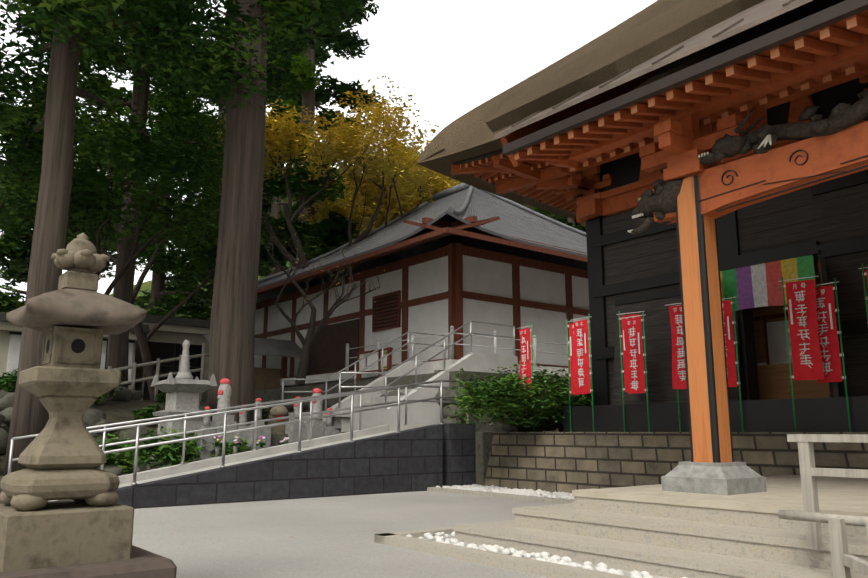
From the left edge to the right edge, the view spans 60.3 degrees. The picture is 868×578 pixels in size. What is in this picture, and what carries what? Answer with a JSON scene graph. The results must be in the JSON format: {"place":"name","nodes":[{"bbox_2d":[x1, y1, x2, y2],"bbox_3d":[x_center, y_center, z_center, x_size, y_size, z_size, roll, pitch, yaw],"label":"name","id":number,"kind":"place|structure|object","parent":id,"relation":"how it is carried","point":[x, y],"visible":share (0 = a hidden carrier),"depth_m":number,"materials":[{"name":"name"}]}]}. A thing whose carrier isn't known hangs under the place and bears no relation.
{"place":"outdoors","nodes":[
{"label":"outdoors","id":0,"kind":"place"},
{"bbox_2d":[0,400,267,503],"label":"ground","id":1,"kind":"structure","parent":0,"point":[117,411],"depth_m":18.51,"materials":[{"name":"soil"}]},
{"bbox_2d":[0,369,17,392],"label":"garden plant","id":2,"kind":"object","parent":1,"relation":"on","point":[9,385],"visible":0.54,"depth_m":18.14,"materials":[{"name":"green plant"}]},
{"bbox_2d":[0,312,148,392],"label":"building wall","id":3,"kind":"structure","parent":1,"relation":"on","point":[10,337],"depth_m":22.91,"materials":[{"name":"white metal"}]},
{"bbox_2d":[0,10,179,312],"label":"cedar tree","id":4,"kind":"object","parent":1,"relation":"on","point":[17,254],"visible":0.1,"depth_m":37.58,"materials":[{"name":"green plant"}]},
{"bbox_2d":[94,376,122,405],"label":"garden plant","id":5,"kind":"object","parent":1,"relation":"on","point":[110,394],"visible":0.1,"depth_m":18.96,"materials":[{"name":"green plant"}]},
{"bbox_2d":[0,94,219,294],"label":"tree","id":6,"kind":"object","parent":1,"relation":"on","point":[85,176],"visible":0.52,"depth_m":19.73,"materials":[{"name":"green plant"}]},
{"bbox_2d":[88,430,134,467],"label":"garden plant","id":7,"kind":"object","parent":1,"relation":"on","point":[109,459],"visible":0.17,"depth_m":12.95,"materials":[{"name":"green plant"}]},
{"bbox_2d":[0,80,226,400],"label":"tree","id":8,"kind":"object","parent":1,"relation":"on","point":[143,339],"visible":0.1,"depth_m":24.29,"materials":[{"name":"green plant"}]},
{"bbox_2d":[110,444,129,464],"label":"garden plant","id":9,"kind":"object","parent":1,"relation":"on","point":[122,445],"visible":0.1,"depth_m":15.02,"materials":[{"name":"green plant"}]},
{"bbox_2d":[108,443,143,473],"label":"garden plant","id":10,"kind":"object","parent":1,"relation":"on","point":[126,468],"visible":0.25,"depth_m":14.79,"materials":[{"name":"green plant"}]},
{"bbox_2d":[0,386,268,475],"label":"garden rocks","id":11,"kind":"object","parent":1,"relation":"on","point":[92,417],"visible":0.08,"depth_m":16.84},
{"bbox_2d":[131,404,160,424],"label":"garden plant","id":12,"kind":"object","parent":1,"relation":"on","point":[148,411],"visible":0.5,"depth_m":18.12,"materials":[{"name":"green plant"}]},
{"bbox_2d":[67,25,225,319],"bbox_3d":[-11.374,-3.439,31.046,8.804,17.487,6.317,0,-11,1],"label":"cedar tree","id":13,"kind":"object","parent":1,"relation":"on","point":[163,265],"visible":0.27,"depth_m":30.39,"materials":[{"name":"green plant"}]},
{"bbox_2d":[0,0,304,387],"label":"cedar tree","id":14,"kind":"object","parent":1,"relation":"on","point":[117,350],"visible":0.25,"depth_m":21.61,"materials":[{"name":"green plant"}]},
{"bbox_2d":[138,444,172,461],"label":"garden plant","id":15,"kind":"object","parent":1,"relation":"on","point":[147,449],"visible":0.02,"depth_m":14.25,"materials":[{"name":"green plant"}]},
{"bbox_2d":[108,351,208,401],"bbox_3d":[-7.594,2.490,21.398,3.344,1.816,0.100,8,-14,-38],"label":"rustic log fence","id":16,"kind":"object","parent":1,"relation":"on","point":[135,365],"visible":0.35,"depth_m":21.19,"materials":[{"name":"grey wood"}]},
{"bbox_2d":[124,426,194,467],"bbox_3d":[-5.354,3.126,14.460,1.319,0.947,1.295,8,-14,-38],"label":"garden plant","id":17,"kind":"object","parent":1,"relation":"on","point":[151,441],"visible":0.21,"depth_m":14.22,"materials":[{"name":"green plant"}]},
{"bbox_2d":[155,392,165,402],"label":"garden plant","id":18,"kind":"object","parent":1,"relation":"on","point":[161,397],"visible":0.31,"depth_m":20.29,"materials":[{"name":"green plant"}]},
{"bbox_2d":[140,437,202,470],"bbox_3d":[-4.673,3.018,13.334,1.040,0.738,0.843,-6,-12,27],"label":"garden plant","id":19,"kind":"object","parent":1,"relation":"on","point":[173,455],"visible":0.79,"depth_m":13.20,"materials":[{"name":"green plant"}]},
{"bbox_2d":[134,314,209,399],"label":"building","id":20,"kind":"structure","parent":1,"relation":"on","point":[169,337],"depth_m":26.50,"materials":[{"name":"paint"}]},
{"bbox_2d":[129,339,216,472],"bbox_3d":[-5.124,2.370,15.224,1.495,2.701,1.495,8,-14,-38],"label":"stone pagoda memorial","id":21,"kind":"object","parent":1,"relation":"on","point":[183,389],"visible":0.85,"depth_m":15.01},
{"bbox_2d":[176,433,206,458],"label":"garden plant","id":22,"kind":"object","parent":1,"relation":"on","point":[193,441],"visible":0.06,"depth_m":14.32,"materials":[{"name":"green plant"}]},
{"bbox_2d":[193,430,215,460],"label":"statue plinth","id":23,"kind":"structure","parent":1,"relation":"on","point":[207,451],"depth_m":14.28,"materials":[{"name":"grey stone"}]},
{"bbox_2d":[201,406,211,428],"bbox_3d":[-4.400,2.500,14.485,0.167,0.451,0.167,8,-14,-38],"label":"jizo statue","id":24,"kind":"object","parent":23,"relation":"on","point":[206,422],"visible":0.75,"depth_m":14.42,"materials":[{"name":"grey stone"}]},
{"bbox_2d":[210,421,236,455],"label":"statue plinth","id":25,"kind":"structure","parent":1,"relation":"on","point":[230,437],"depth_m":14.60,"materials":[{"name":"grey stone"}]},
{"bbox_2d":[212,378,233,421],"bbox_3d":[-4.169,2.202,14.859,0.317,0.855,0.317,8,-14,-38],"label":"jizo statue","id":26,"kind":"object","parent":25,"relation":"on","point":[224,395],"visible":0.94,"depth_m":14.77,"materials":[{"name":"grey stone"}]},
{"bbox_2d":[210,439,252,456],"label":"garden plant","id":27,"kind":"object","parent":1,"relation":"on","point":[228,449],"visible":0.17,"depth_m":14.30,"materials":[{"name":"green plant"}]},
{"bbox_2d":[235,430,250,451],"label":"statue plinth","id":28,"kind":"structure","parent":1,"relation":"on","point":[245,435],"depth_m":14.66,"materials":[{"name":"grey stone"}]},
{"bbox_2d":[237,407,248,429],"bbox_3d":[-3.790,2.543,14.841,0.183,0.492,0.183,8,-14,-38],"label":"jizo statue","id":29,"kind":"object","parent":28,"relation":"on","point":[243,417],"visible":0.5,"depth_m":14.78,"materials":[{"name":"grey stone"}]},
{"bbox_2d":[247,425,270,449],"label":"statue plinth","id":30,"kind":"structure","parent":1,"relation":"on","point":[265,432],"depth_m":14.83,"materials":[{"name":"grey stone"}]},
{"bbox_2d":[251,398,264,424],"bbox_3d":[-3.542,2.468,15.056,0.200,0.538,0.200,8,-14,-38],"label":"jizo statue","id":31,"kind":"object","parent":30,"relation":"on","point":[259,413],"visible":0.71,"depth_m":14.99,"materials":[{"name":"grey stone"}]},
{"bbox_2d":[254,402,271,424],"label":"garden plant","id":32,"kind":"object","parent":1,"relation":"on","point":[263,415],"visible":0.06,"depth_m":19.57,"materials":[{"name":"green plant"}]},
{"bbox_2d":[268,406,288,446],"bbox_3d":[-3.224,3.088,15.456,0.600,1.376,0.400,8,-14,-38],"label":"stone jizo relief","id":33,"kind":"object","parent":1,"relation":"on","point":[278,434],"visible":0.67,"depth_m":15.40},
{"bbox_2d":[285,423,308,442],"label":"statue plinth","id":34,"kind":"structure","parent":1,"relation":"on","point":[292,430],"depth_m":15.35,"materials":[{"name":"grey stone"}]},
{"bbox_2d":[291,397,303,422],"bbox_3d":[-2.848,2.518,15.610,0.200,0.538,0.200,8,-14,-38],"label":"jizo statue","id":35,"kind":"object","parent":34,"relation":"on","point":[296,408],"visible":0.44,"depth_m":15.54,"materials":[{"name":"grey stone"}]},
{"bbox_2d":[307,427,328,439],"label":"statue plinth","id":36,"kind":"structure","parent":1,"relation":"on","point":[317,432],"depth_m":15.40,"materials":[{"name":"grey stone"}]},
{"bbox_2d":[306,388,325,426],"bbox_3d":[-2.458,2.485,15.672,0.300,0.810,0.300,8,-14,-38],"label":"jizo statue","id":37,"kind":"object","parent":36,"relation":"on","point":[317,406],"visible":0.77,"depth_m":15.57,"materials":[{"name":"grey stone"}]},
{"bbox_2d":[325,429,337,435],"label":"statue plinth","id":38,"kind":"structure","parent":1,"relation":"on","point":[328,432],"depth_m":15.53,"materials":[{"name":"grey stone"}]},
{"bbox_2d":[326,408,334,428],"bbox_3d":[-2.202,2.723,15.704,0.167,0.447,0.167,8,-14,-38],"label":"jizo statue","id":39,"kind":"object","parent":38,"relation":"on","point":[329,422],"visible":0.69,"depth_m":15.64,"materials":[{"name":"grey stone"}]},
{"bbox_2d":[212,435,222,456],"bbox_3d":[-4.041,2.948,14.024,0.251,0.405,0.270,8,-14,-38],"label":"flower vase","id":40,"kind":"object","parent":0,"point":[217,448],"visible":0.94,"depth_m":13.99,"materials":[{"name":"grey stone"}]},
{"bbox_2d":[48,423,475,508],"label":"dark stone wall","id":41,"kind":"structure","parent":0,"point":[381,459],"depth_m":12.53,"materials":[{"name":"stone"}]},
{"bbox_2d":[109,146,419,317],"bbox_3d":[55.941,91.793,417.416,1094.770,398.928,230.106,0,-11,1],"label":"distant hill terrain","id":42,"kind":"structure","parent":0,"point":[146,285],"depth_m":391.59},
{"bbox_2d":[278,437,289,444],"bbox_3d":[-2.950,3.115,14.736,0.272,0.383,0.235,-1,-11,3],"label":"flower vase","id":43,"kind":"object","parent":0,"point":[284,440],"visible":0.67,"depth_m":14.74,"materials":[{"name":"grey stone"}]},
{"bbox_2d":[0,0,656,300],"label":"sky","id":44,"kind":"structure","parent":0,"point":[453,57],"materials":[{"name":"white"}]},
{"bbox_2d":[132,491,555,577],"bbox_3d":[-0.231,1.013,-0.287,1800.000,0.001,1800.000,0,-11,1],"label":"pavement","id":45,"kind":"structure","parent":0,"point":[333,537],"depth_m":7.74,"materials":[{"name":"concrete"}]},
{"bbox_2d":[0,500,176,577],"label":"stone pedestal","id":46,"kind":"object","parent":45,"relation":"on","point":[64,539],"visible":0.87,"depth_m":4.07,"materials":[{"name":"stone"}]},
{"bbox_2d":[0,233,146,510],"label":"stone lantern","id":47,"kind":"object","parent":46,"relation":"on","point":[76,316],"visible":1,"depth_m":4.37,"materials":[{"name":"stone"}]},
{"bbox_2d":[0,0,280,475],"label":"cedar tree","id":48,"kind":"object","parent":45,"relation":"on","point":[63,22],"visible":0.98,"depth_m":15.37,"materials":[{"name":"green plant"}]},
{"bbox_2d":[7,380,493,484],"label":"ramp steel handrails","id":49,"kind":"object","parent":45,"relation":"on","point":[310,399],"visible":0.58,"depth_m":12.59,"materials":[{"name":"metal"}]},
{"bbox_2d":[207,0,372,424],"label":"tree","id":50,"kind":"object","parent":45,"relation":"on","point":[232,337],"visible":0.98,"depth_m":16.75,"materials":[{"name":"brown plant"}]},
{"bbox_2d":[374,487,667,577],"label":"gravel strip","id":51,"kind":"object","parent":45,"relation":"on","point":[500,559],"depth_m":6.27,"materials":[{"name":"stone"}]},
{"bbox_2d":[406,484,686,577],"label":"white pebbles","id":52,"kind":"object","parent":45,"relation":"on","point":[564,560],"visible":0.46,"depth_m":6.59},
{"bbox_2d":[453,475,867,577],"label":"stone steps","id":53,"kind":"structure","parent":45,"relation":"on","point":[656,530],"depth_m":5.89,"materials":[{"name":"stone"}]},
{"bbox_2d":[661,175,766,494],"bbox_3d":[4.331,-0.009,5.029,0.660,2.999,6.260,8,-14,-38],"label":"pillar","id":54,"kind":"structure","parent":53,"relation":"on","point":[712,467],"depth_m":7.01,"materials":[{"name":"wood"}]},
{"bbox_2d":[628,179,682,235],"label":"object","id":55,"kind":"object","parent":54,"relation":"attached to","point":[660,201],"visible":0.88,"depth_m":7.59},
{"bbox_2d":[549,33,867,224],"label":"hall porch beams","id":56,"kind":"structure","parent":54,"relation":"on","point":[686,138],"depth_m":7.02,"materials":[{"name":"wood"}]},
{"bbox_2d":[500,0,867,171],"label":"rafters","id":57,"kind":"object","parent":56,"relation":"on","point":[621,109],"visible":0.69,"depth_m":7.00,"materials":[{"name":"wood"}]},
{"bbox_2d":[494,0,812,139],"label":"roof edge","id":58,"kind":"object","parent":57,"relation":"on","point":[757,14],"depth_m":7.21,"materials":[{"name":"wood"}]},
{"bbox_2d":[698,90,867,164],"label":"dragon carving","id":59,"kind":"object","parent":56,"relation":"attached to","point":[763,138],"visible":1,"depth_m":6.62},
{"bbox_2d":[484,432,867,492],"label":"stone wall","id":60,"kind":"structure","parent":45,"relation":"on","point":[566,462],"depth_m":11.86,"materials":[{"name":"brick"}]},
{"bbox_2d":[563,78,867,431],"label":"hall walls","id":61,"kind":"structure","parent":45,"relation":"on","point":[629,272],"depth_m":12.00,"materials":[{"name":"wood"}]},
{"bbox_2d":[517,323,534,431],"bbox_3d":[1.751,1.682,14.235,0.068,2.050,0.510,6,-12,-30],"label":"nobori banner","id":62,"kind":"object","parent":61,"relation":"on","point":[526,345],"visible":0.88,"depth_m":14.28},
{"bbox_2d":[565,319,584,431],"bbox_3d":[2.593,1.527,13.423,0.068,2.050,0.510,10,-15,-44],"label":"nobori banner","id":63,"kind":"object","parent":61,"relation":"on","point":[570,341],"visible":0.29,"depth_m":13.56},
{"bbox_2d":[570,314,593,431],"bbox_3d":[2.614,1.474,13.143,0.068,2.050,0.510,8,-13,-35],"label":"nobori banner","id":64,"kind":"object","parent":61,"relation":"on","point":[581,355],"visible":0.98,"depth_m":13.17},
{"bbox_2d":[417,0,844,219],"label":"temple roof","id":65,"kind":"structure","parent":61,"relation":"on","point":[469,134],"depth_m":14.30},
{"bbox_2d":[486,0,764,132],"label":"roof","id":66,"kind":"structure","parent":65,"relation":"attached to","point":[640,44],"depth_m":8.37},
{"bbox_2d":[616,311,645,431],"bbox_3d":[3.337,1.357,12.527,0.510,2.050,0.068,-9,-14,41],"label":"nobori banner","id":67,"kind":"object","parent":61,"relation":"on","point":[625,370],"visible":0.15,"depth_m":12.65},
{"bbox_2d":[621,312,649,431],"bbox_3d":[3.312,1.357,12.257,0.068,1.948,0.492,8,-14,-38],"label":"nobori banner","id":68,"kind":"object","parent":61,"relation":"on","point":[633,336],"visible":0.98,"depth_m":12.29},
{"bbox_2d":[451,64,867,213],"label":"eave rafters","id":69,"kind":"object","parent":61,"relation":"attached to","point":[521,178],"visible":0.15,"depth_m":14.67,"materials":[{"name":"wood"}]},
{"bbox_2d":[665,303,686,388],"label":"nobori banner","id":70,"kind":"object","parent":61,"relation":"on","point":[678,366],"visible":0.56,"depth_m":11.66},
{"bbox_2d":[672,303,686,431],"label":"nobori banner","id":71,"kind":"object","parent":61,"relation":"on","point":[678,404],"depth_m":11.71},
{"bbox_2d":[501,75,867,199],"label":"hall bracket sets","id":72,"kind":"object","parent":61,"relation":"attached to","point":[585,183],"visible":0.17,"depth_m":14.39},
{"bbox_2d":[722,293,743,431],"bbox_3d":[4.377,1.107,11.217,0.068,2.050,0.510,7,-13,-33],"label":"nobori banner","id":73,"kind":"object","parent":61,"relation":"on","point":[729,322],"visible":0.46,"depth_m":11.16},
{"bbox_2d":[720,250,819,311],"bbox_3d":[5.125,-0.085,11.571,0.050,0.739,1.720,8,-14,-38],"label":"striped curtain","id":74,"kind":"object","parent":61,"relation":"hanging from","point":[754,284],"visible":0.79,"depth_m":11.58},
{"bbox_2d":[779,276,823,431],"bbox_3d":[5.053,0.855,10.170,0.528,2.152,0.068,-10,-15,43],"label":"nobori banner","id":75,"kind":"object","parent":61,"relation":"on","point":[801,308],"visible":1,"depth_m":10.22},
{"bbox_2d":[778,434,867,577],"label":"railing","id":76,"kind":"object","parent":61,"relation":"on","point":[844,561],"visible":1,"depth_m":4.75,"materials":[{"name":"beige wood"}]},
{"bbox_2d":[815,278,850,431],"bbox_3d":[5.299,0.889,10.074,0.068,2.050,0.510,7,-13,-34],"label":"nobori banner","id":77,"kind":"object","parent":61,"relation":"on","point":[828,332],"visible":0.81,"depth_m":10.06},
{"bbox_2d":[858,263,867,323],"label":"nobori banner","id":78,"kind":"object","parent":61,"relation":"on","point":[866,274],"visible":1,"depth_m":9.64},
{"bbox_2d":[254,371,590,485],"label":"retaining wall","id":79,"kind":"structure","parent":0,"point":[484,435],"depth_m":18.36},
{"bbox_2d":[134,62,276,317],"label":"cedar tree","id":80,"kind":"object","parent":79,"relation":"on","point":[140,299],"visible":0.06,"depth_m":42.81,"materials":[{"name":"green plant"}]},
{"bbox_2d":[203,333,301,389],"bbox_3d":[-6.427,2.964,27.004,3.553,2.584,1.300,8,-14,-38],"label":"shelter","id":81,"kind":"object","parent":79,"relation":"on","point":[267,378],"visible":0.31,"depth_m":27.65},
{"bbox_2d":[194,45,333,318],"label":"cedar tree","id":82,"kind":"object","parent":79,"relation":"on","point":[274,209],"visible":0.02,"depth_m":54.09,"materials":[{"name":"green plant"}]},
{"bbox_2d":[204,75,439,287],"bbox_3d":[-5.354,-2.686,33.121,12.074,15.828,6.725,0,-11,1],"label":"ginkgo tree","id":83,"kind":"object","parent":79,"relation":"on","point":[282,140],"visible":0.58,"depth_m":32.93,"materials":[{"name":"yellow plant"}]},
{"bbox_2d":[261,226,384,384],"bbox_3d":[-2.680,0.285,19.792,4.006,4.492,2.425,5,-12,-26],"label":"bare maple tree","id":84,"kind":"object","parent":79,"relation":"on","point":[311,335],"visible":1,"depth_m":19.55,"materials":[{"name":"brown plant"}]},
{"bbox_2d":[259,0,401,266],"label":"cedar tree","id":85,"kind":"object","parent":79,"relation":"on","point":[332,234],"visible":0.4,"depth_m":38.81,"materials":[{"name":"green plant"}]},
{"bbox_2d":[356,347,392,379],"bbox_3d":[-1.784,2.295,22.166,0.140,0.987,1.750,8,-14,-38],"label":"notice board","id":86,"kind":"object","parent":79,"relation":"on","point":[371,359],"visible":0.75,"depth_m":22.09,"materials":[{"name":"paper"}]},
{"bbox_2d":[295,144,461,245],"bbox_3d":[-2.587,-0.633,39.437,10.238,14.198,6.032,5,-12,-22],"label":"ginkgo tree","id":87,"kind":"object","parent":79,"relation":"on","point":[369,199],"visible":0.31,"depth_m":39.29,"materials":[{"name":"yellow plant"}]},
{"bbox_2d":[281,321,514,410],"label":"steel stair handrails","id":88,"kind":"object","parent":79,"relation":"on","point":[340,372],"visible":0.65,"depth_m":18.51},
{"bbox_2d":[289,353,517,431],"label":"concrete stairs","id":89,"kind":"structure","parent":79,"relation":"on","point":[420,414],"depth_m":17.78,"materials":[{"name":"concrete"}]},
{"bbox_2d":[262,388,563,431],"bbox_3d":[0.874,4.178,24.287,12.180,1.260,17.180,8,-14,-38],"label":"terrace rock edging","id":90,"kind":"object","parent":79,"relation":"on","point":[447,412],"visible":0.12,"depth_m":17.12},
{"bbox_2d":[254,255,590,376],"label":"second hall plaster walls","id":91,"kind":"structure","parent":79,"relation":"on","point":[480,275],"depth_m":24.00,"materials":[{"name":"paint"}]},
{"bbox_2d":[444,368,525,426],"bbox_3d":[0.906,1.929,13.191,1.335,0.982,1.611,1,-11,-5],"label":"azalea shrub","id":92,"kind":"object","parent":79,"relation":"on","point":[471,401],"visible":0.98,"depth_m":12.94,"materials":[{"name":"green plant"}]},
{"bbox_2d":[477,371,541,426],"bbox_3d":[1.391,1.983,13.478,1.339,0.998,1.420,2,-11,-13],"label":"azalea shrub","id":93,"kind":"object","parent":79,"relation":"on","point":[503,415],"visible":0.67,"depth_m":13.20,"materials":[{"name":"green plant"}]},
{"bbox_2d":[467,361,555,423],"bbox_3d":[1.579,2.068,14.747,1.924,1.254,1.911,-5,-12,23],"label":"azalea shrub","id":94,"kind":"object","parent":79,"relation":"on","point":[516,371],"visible":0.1,"depth_m":14.49,"materials":[{"name":"green plant"}]},
{"bbox_2d":[481,369,569,427],"bbox_3d":[1.678,2.030,13.777,1.748,1.049,1.553,-4,-11,19],"label":"azalea shrub","id":95,"kind":"object","parent":79,"relation":"on","point":[543,405],"visible":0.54,"depth_m":13.57,"materials":[{"name":"green plant"}]},
{"bbox_2d":[527,379,581,427],"bbox_3d":[2.233,2.174,14.290,1.284,0.942,1.318,0,-11,1],"label":"azalea shrub","id":96,"kind":"object","parent":79,"relation":"on","point":[559,410],"visible":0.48,"depth_m":14.07,"materials":[{"name":"green plant"}]},
{"bbox_2d":[518,364,590,410],"bbox_3d":[2.520,2.243,15.542,2.136,1.378,1.850,8,-14,-38],"label":"azalea shrub","id":97,"kind":"object","parent":79,"relation":"on","point":[558,376],"visible":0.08,"depth_m":15.48,"materials":[{"name":"green plant"}]},
{"bbox_2d":[533,207,585,231],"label":"tree","id":98,"kind":"object","parent":79,"relation":"on","point":[571,222],"depth_m":72.65,"materials":[{"name":"green plant"}]},
{"bbox_2d":[545,389,585,425],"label":"azalea shrub","id":99,"kind":"object","parent":79,"relation":"on","point":[580,404],"visible":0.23,"depth_m":14.57,"materials":[{"name":"green plant"}]},
{"bbox_2d":[566,384,591,405],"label":"azalea shrub","id":100,"kind":"object","parent":79,"relation":"on","point":[586,398],"visible":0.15,"depth_m":14.96,"materials":[{"name":"green plant"}]},
{"bbox_2d":[566,379,591,405],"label":"azalea shrub","id":101,"kind":"object","parent":79,"relation":"on","point":[590,395],"visible":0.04,"depth_m":15.09,"materials":[{"name":"green plant"}]},
{"bbox_2d":[264,159,585,237],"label":"distant hill tree crowns","id":102,"kind":"object","parent":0,"point":[554,216],"depth_m":123.90,"materials":[{"name":"green plant"}]},
{"bbox_2d":[280,326,590,386],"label":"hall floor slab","id":103,"kind":"structure","parent":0,"point":[438,365],"depth_m":22.68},
{"bbox_2d":[255,243,590,377],"bbox_3d":[0.853,2.254,31.599,12.838,3.600,15.338,8,-14,-38],"label":"timber frame","id":104,"kind":"object","parent":103,"relation":"on","point":[327,354],"visible":0.56,"depth_m":24.79,"materials":[{"name":"wood"}]},
{"bbox_2d":[189,183,587,312],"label":"roof","id":105,"kind":"structure","parent":104,"relation":"on","point":[461,201],"depth_m":31.00,"materials":[{"name":"tile"}]},
{"bbox_2d":[184,216,586,315],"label":"roof eaves","id":106,"kind":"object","parent":105,"relation":"attached to","point":[440,229],"depth_m":21.65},
{"bbox_2d":[752,256,829,399],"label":"door","id":107,"kind":"structure","parent":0,"point":[773,369],"depth_m":12.11,"materials":[{"name":"wood"}]},
{"bbox_2d":[817,256,838,396],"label":"hall panel doors","id":108,"kind":"structure","parent":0,"point":[822,279],"depth_m":10.53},
{"bbox_3d":[-2.073,3.653,15.762,0.500,0.381,0.500,8,-14,-38],"label":"small lantern base","id":109,"kind":"object","parent":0,"visible":0},
{"bbox_2d":[325,407,349,433],"bbox_3d":[-2.073,2.986,15.889,0.450,0.976,0.450,8,-14,-38],"label":"stone lantern","id":110,"kind":"object","parent":109,"relation":"on","point":[336,422],"visible":0.31,"depth_m":15.80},
{"bbox_3d":[-3.750,3.345,14.070,0.250,0.352,0.250,8,-14,-38],"label":"flower stand","id":111,"kind":"object","parent":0,"visible":0},
{"bbox_2d":[232,436,242,453],"bbox_3d":[-3.731,2.979,14.135,0.249,0.392,0.228,8,-14,-38],"label":"flower vase","id":112,"kind":"object","parent":111,"relation":"on","point":[235,443],"visible":0.96,"depth_m":14.10,"materials":[{"name":"grey stone"}]},
{"bbox_3d":[-3.349,3.409,14.383,0.250,0.344,0.250,8,-14,-38],"label":"flower stand","id":113,"kind":"object","parent":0,"visible":0},
{"bbox_2d":[256,436,265,448],"bbox_3d":[-3.348,3.043,14.463,0.217,0.405,0.254,-7,-13,33],"label":"flower vase","id":114,"kind":"object","parent":113,"relation":"on","point":[260,443],"visible":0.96,"depth_m":14.44,"materials":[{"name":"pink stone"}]}
]}

